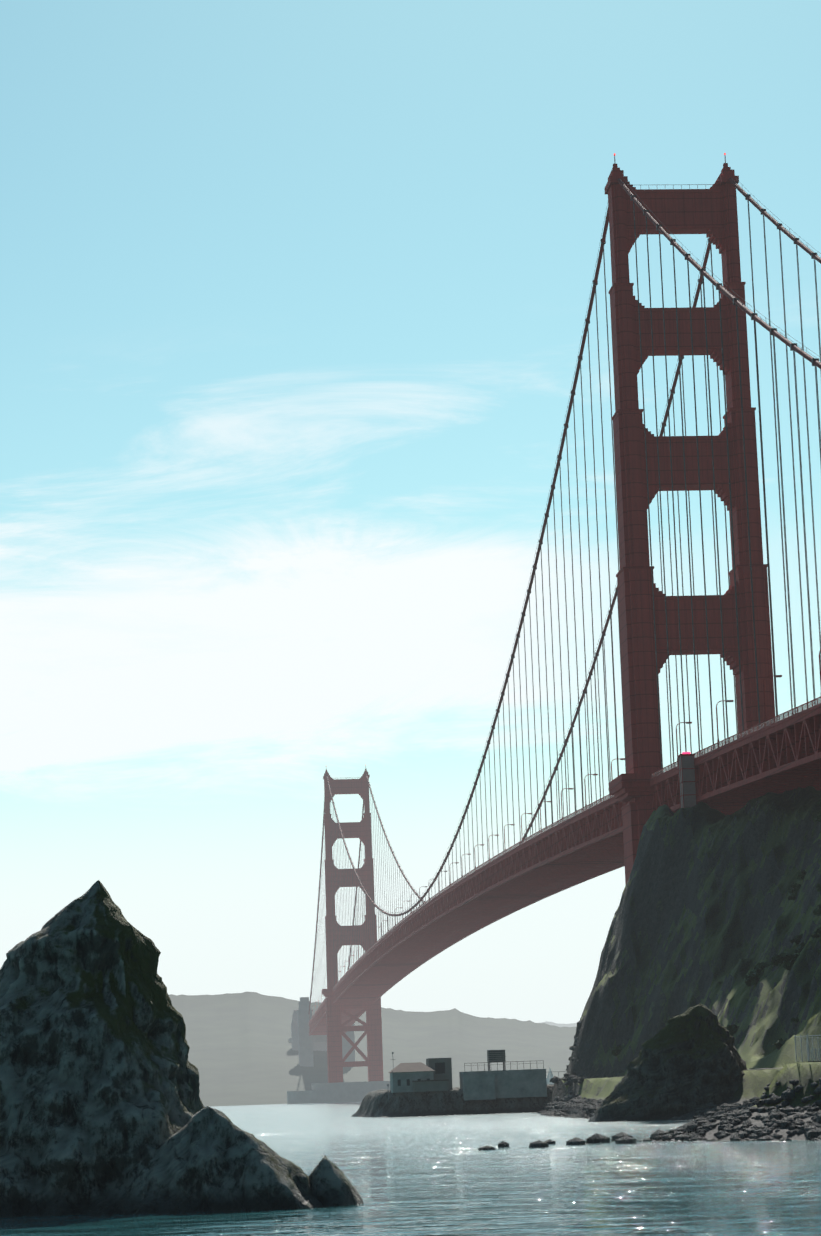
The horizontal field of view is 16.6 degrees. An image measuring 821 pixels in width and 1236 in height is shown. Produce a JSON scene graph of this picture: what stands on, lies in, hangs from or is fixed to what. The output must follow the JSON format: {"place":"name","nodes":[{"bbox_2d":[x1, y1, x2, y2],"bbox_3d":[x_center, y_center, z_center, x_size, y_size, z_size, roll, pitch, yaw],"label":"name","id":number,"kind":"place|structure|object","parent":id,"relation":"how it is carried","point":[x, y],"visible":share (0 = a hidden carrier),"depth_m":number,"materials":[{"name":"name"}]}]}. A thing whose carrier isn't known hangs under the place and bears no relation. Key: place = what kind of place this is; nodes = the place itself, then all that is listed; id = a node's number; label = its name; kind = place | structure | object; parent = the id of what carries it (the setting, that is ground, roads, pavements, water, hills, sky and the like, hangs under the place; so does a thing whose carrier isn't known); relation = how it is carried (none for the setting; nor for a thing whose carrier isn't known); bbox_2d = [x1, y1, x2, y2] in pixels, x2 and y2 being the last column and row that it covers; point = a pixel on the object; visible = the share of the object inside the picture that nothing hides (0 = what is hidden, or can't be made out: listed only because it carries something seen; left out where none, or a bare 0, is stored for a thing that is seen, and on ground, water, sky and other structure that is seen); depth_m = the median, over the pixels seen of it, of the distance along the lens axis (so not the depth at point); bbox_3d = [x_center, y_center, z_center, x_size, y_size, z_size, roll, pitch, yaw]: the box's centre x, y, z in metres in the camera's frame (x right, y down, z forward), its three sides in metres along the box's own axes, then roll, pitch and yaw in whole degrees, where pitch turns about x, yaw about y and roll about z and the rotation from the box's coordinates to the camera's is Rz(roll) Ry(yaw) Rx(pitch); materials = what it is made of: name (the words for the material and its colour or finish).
{"place":"outdoors","nodes":[
{"label":"outdoors","id":0,"kind":"place"},
{"bbox_2d":[0,1102,820,1235],"bbox_3d":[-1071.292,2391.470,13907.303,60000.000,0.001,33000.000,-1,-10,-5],"label":"sea water","id":1,"kind":"structure","parent":0,"point":[438,1175],"depth_m":152.67,"materials":[{"name":"teal liquid"}]},
{"bbox_2d":[0,880,204,1217],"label":"large rock","id":2,"kind":"object","parent":1,"relation":"in","point":[101,1103],"visible":0.85,"depth_m":137.56,"materials":[{"name":"grey stone"}]},
{"bbox_2d":[133,1105,312,1214],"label":"rock","id":3,"kind":"object","parent":1,"relation":"in","point":[207,1159],"visible":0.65,"depth_m":132.55,"materials":[{"name":"grey stone"}]},
{"bbox_2d":[302,1196,323,1207],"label":"rock","id":4,"kind":"object","parent":1,"relation":"in","point":[312,1201],"depth_m":133.12,"materials":[{"name":"grey stone"}]},
{"bbox_2d":[309,1155,363,1206],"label":"rock","id":5,"kind":"object","parent":1,"relation":"in","point":[330,1184],"visible":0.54,"depth_m":134.04,"materials":[{"name":"grey stone"}]},
{"bbox_2d":[287,1081,389,1103],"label":"bridge pier base","id":6,"kind":"object","parent":1,"relation":"in","point":[338,1092],"visible":0.54,"depth_m":1885.86,"materials":[{"name":"concrete"}]},
{"bbox_2d":[322,769,383,1082],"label":"tower","id":7,"kind":"structure","parent":6,"relation":"on","point":[371,1027],"depth_m":1920.86,"materials":[{"name":"red metal"}]},
{"bbox_2d":[308,178,820,1013],"bbox_3d":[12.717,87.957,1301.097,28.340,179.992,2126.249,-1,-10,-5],"label":"cables","id":8,"kind":"object","parent":7,"relation":"attached to","point":[728,294],"visible":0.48,"depth_m":776.01,"materials":[{"name":"red metal"}]},
{"bbox_2d":[309,194,820,1018],"bbox_3d":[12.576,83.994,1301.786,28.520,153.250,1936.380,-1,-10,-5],"label":"suspender ropes","id":9,"kind":"object","parent":8,"relation":"hanging from","point":[391,876],"visible":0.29,"depth_m":694.28,"materials":[{"name":"red"}]},
{"bbox_2d":[308,178,820,1011],"bbox_3d":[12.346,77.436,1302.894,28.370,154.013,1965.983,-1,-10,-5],"label":"cable hand ropes","id":10,"kind":"object","parent":7,"relation":"attached to","point":[554,468],"visible":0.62,"depth_m":760.20,"materials":[{"name":"red"}]},
{"bbox_2d":[169,991,575,1106],"bbox_3d":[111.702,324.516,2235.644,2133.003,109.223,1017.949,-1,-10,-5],"label":"distant hills","id":11,"kind":"structure","parent":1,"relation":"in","point":[241,1052],"depth_m":2430.57,"materials":[{"name":"grey"}]},
{"bbox_2d":[288,997,354,1066],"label":"bridge pylon","id":12,"kind":"object","parent":11,"relation":"on","point":[304,1043],"visible":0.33,"depth_m":2245.50,"materials":[{"name":"concrete"}]},
{"bbox_2d":[351,1084,553,1116],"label":"limestone platform","id":13,"kind":"object","parent":1,"relation":"in","point":[376,1103],"visible":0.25,"depth_m":613.85,"materials":[{"name":"grey stone"}]},
{"bbox_2d":[413,1050,505,1091],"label":"grey station blocks","id":14,"kind":"structure","parent":13,"relation":"on","point":[423,1086],"depth_m":618.01,"materials":[{"name":"grey concrete"}]},
{"bbox_2d":[390,1069,546,1099],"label":"white station walls","id":15,"kind":"structure","parent":13,"relation":"on","point":[481,1085],"depth_m":614.26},
{"bbox_2d":[388,1062,448,1081],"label":"station roofs","id":16,"kind":"structure","parent":15,"relation":"on","point":[411,1067],"depth_m":617.43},
{"bbox_2d":[387,1052,566,1100],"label":"station masts","id":17,"kind":"object","parent":13,"relation":"on","point":[395,1059],"visible":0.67,"depth_m":617.44},
{"bbox_2d":[0,0,820,1023],"label":"sky","id":18,"kind":"structure","parent":0,"point":[294,295],"materials":[{"name":"blue"}]},
{"bbox_2d":[398,1051,543,1085],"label":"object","id":19,"kind":"object","parent":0,"point":[439,1068],"visible":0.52,"depth_m":617.73,"materials":[{"name":"metal"}]},
{"bbox_2d":[541,1021,576,1026],"bbox_3d":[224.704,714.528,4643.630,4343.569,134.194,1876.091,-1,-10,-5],"label":"hill","id":20,"kind":"structure","parent":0,"point":[563,1025],"depth_m":5512.27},
{"bbox_2d":[551,786,820,1140],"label":"cliff","id":21,"kind":"structure","parent":0,"point":[709,914],"depth_m":552.65,"materials":[{"name":"stone"}]},
{"bbox_2d":[478,1017,820,1149],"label":"beach cobbles","id":22,"kind":"object","parent":21,"relation":"on","point":[726,1114],"visible":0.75,"depth_m":255.14,"materials":[{"name":"grey stone"}]},
{"bbox_2d":[588,1004,746,1121],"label":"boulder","id":23,"kind":"object","parent":21,"relation":"on","point":[689,1060],"visible":0.77,"depth_m":407.70,"materials":[{"name":"grey stone"}]},
{"bbox_2d":[604,155,774,884],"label":"tower","id":24,"kind":"structure","parent":21,"relation":"on","point":[711,213],"depth_m":670.88,"materials":[{"name":"red metal"}]},
{"bbox_2d":[309,703,820,1035],"bbox_3d":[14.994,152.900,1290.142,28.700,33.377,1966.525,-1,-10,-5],"label":"bridge truss","id":25,"kind":"object","parent":24,"relation":"attached to","point":[778,757],"visible":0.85,"depth_m":848.26,"materials":[{"name":"red metal"}]},
{"bbox_2d":[309,650,820,1020],"bbox_3d":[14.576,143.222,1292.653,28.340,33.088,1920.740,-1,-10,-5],"label":"street lamps","id":26,"kind":"object","parent":25,"relation":"on","point":[765,718],"visible":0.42,"depth_m":798.30,"materials":[{"name":"metal"}]},
{"bbox_2d":[310,696,820,1020],"bbox_3d":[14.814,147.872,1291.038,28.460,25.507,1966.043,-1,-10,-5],"label":"deck railing","id":27,"kind":"object","parent":25,"relation":"on","point":[447,887],"visible":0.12,"depth_m":764.90,"materials":[{"name":"red metal"}]},
{"bbox_2d":[309,697,820,1021],"bbox_3d":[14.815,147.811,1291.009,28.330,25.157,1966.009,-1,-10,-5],"label":"deck railing pickets","id":28,"kind":"object","parent":27,"relation":"on","point":[771,721],"visible":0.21,"depth_m":636.93,"materials":[{"name":"red metal"}]},
{"bbox_2d":[612,790,820,1055],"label":"cliff shrubs","id":29,"kind":"object","parent":21,"relation":"on","point":[756,973],"visible":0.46,"depth_m":480.64,"materials":[{"name":"green plant"}]},
{"bbox_2d":[678,756,695,807],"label":"maintenance traveler","id":30,"kind":"object","parent":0,"point":[688,788],"visible":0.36,"depth_m":595.78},
{"bbox_2d":[677,754,695,807],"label":"maintenance traveler frame","id":31,"kind":"object","parent":30,"relation":"attached to","point":[680,755],"visible":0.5,"depth_m":596.29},
{"bbox_2d":[619,1061,820,1076],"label":"shore road","id":32,"kind":"structure","parent":0,"point":[773,1068],"depth_m":403.29,"materials":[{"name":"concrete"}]},
{"bbox_2d":[794,1034,819,1062],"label":"shore fence posts","id":33,"kind":"object","parent":32,"relation":"on","point":[807,1037],"visible":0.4,"depth_m":264.66,"materials":[{"name":"silver metal"}]},
{"bbox_2d":[795,1037,820,1060],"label":"shore fence","id":34,"kind":"object","parent":32,"relation":"on","point":[807,1050],"visible":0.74,"depth_m":265.95,"materials":[{"name":"grey metal"}]},
{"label":"sailboat hull","id":35,"kind":"object","parent":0,"visible":0},
{"bbox_2d":[546,1069,553,1083],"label":"sailboat sails","id":36,"kind":"object","parent":35,"relation":"on","point":[551,1076],"visible":0.38,"depth_m":1477.64,"materials":[{"name":"white fabric"}]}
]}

